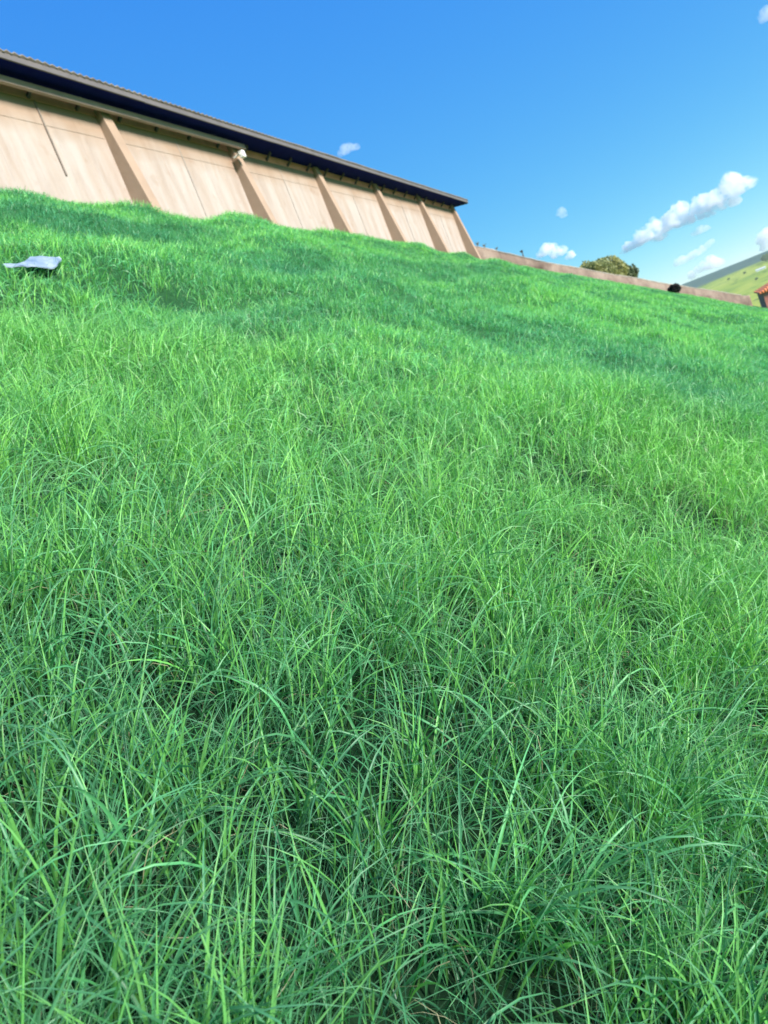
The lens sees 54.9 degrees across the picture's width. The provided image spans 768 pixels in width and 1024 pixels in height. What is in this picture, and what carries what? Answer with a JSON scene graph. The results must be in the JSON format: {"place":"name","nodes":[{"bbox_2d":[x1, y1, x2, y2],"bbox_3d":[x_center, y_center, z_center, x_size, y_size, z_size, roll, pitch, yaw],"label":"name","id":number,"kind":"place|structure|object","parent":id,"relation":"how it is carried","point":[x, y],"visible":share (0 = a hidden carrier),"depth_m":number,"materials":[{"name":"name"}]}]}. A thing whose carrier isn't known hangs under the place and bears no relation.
{"place":"outdoors","nodes":[
{"label":"outdoors","id":0,"kind":"place"},
{"bbox_2d":[0,184,767,1023],"bbox_3d":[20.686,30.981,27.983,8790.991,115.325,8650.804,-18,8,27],"label":"ground","id":1,"kind":"structure","parent":0,"point":[740,282],"depth_m":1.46,"materials":[{"name":"green plant"}]},
{"bbox_2d":[3,256,61,268],"bbox_3d":[-2.474,-1.760,5.217,0.132,0.156,0.596,-18,8,27],"label":"plastic sheet","id":2,"kind":"object","parent":1,"relation":"on","point":[36,261],"visible":0.97,"depth_m":5.26,"materials":[{"name":"white plastic"}]},
{"bbox_2d":[0,48,480,258],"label":"warehouse","id":3,"kind":"structure","parent":1,"relation":"on","point":[67,134],"depth_m":19.43,"materials":[{"name":"concrete"}]},
{"bbox_2d":[580,254,628,275],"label":"tree","id":4,"kind":"object","parent":1,"relation":"on","point":[616,265],"visible":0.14,"depth_m":65.06,"materials":[{"name":"green plant"}]},
{"bbox_2d":[475,246,752,305],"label":"boundary wall","id":5,"kind":"structure","parent":1,"relation":"on","point":[484,252],"depth_m":40.21,"materials":[{"name":"stone"}]},
{"bbox_2d":[626,263,638,277],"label":"tree","id":6,"kind":"object","parent":1,"relation":"on","point":[633,271],"visible":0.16,"depth_m":68.56,"materials":[{"name":"green plant"}]},
{"bbox_2d":[667,283,681,292],"bbox_3d":[14.931,-11.419,37.954,0.645,0.640,0.636,-25,8,-20],"label":"shrub","id":7,"kind":"object","parent":1,"relation":"on","point":[675,287],"visible":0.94,"depth_m":37.80,"materials":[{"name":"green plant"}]},
{"bbox_2d":[754,283,767,307],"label":"house","id":8,"kind":"structure","parent":1,"relation":"on","point":[762,292],"depth_m":54.73,"materials":[{"name":"orange tile"}]},
{"bbox_2d":[760,253,767,260],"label":"tree","id":9,"kind":"object","parent":1,"relation":"on","point":[764,257],"visible":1,"depth_m":2038.71,"materials":[{"name":"green plant"}]},
{"bbox_2d":[0,0,767,284],"label":"sky","id":10,"kind":"structure","parent":0,"point":[571,132],"materials":[{"name":"blue"}]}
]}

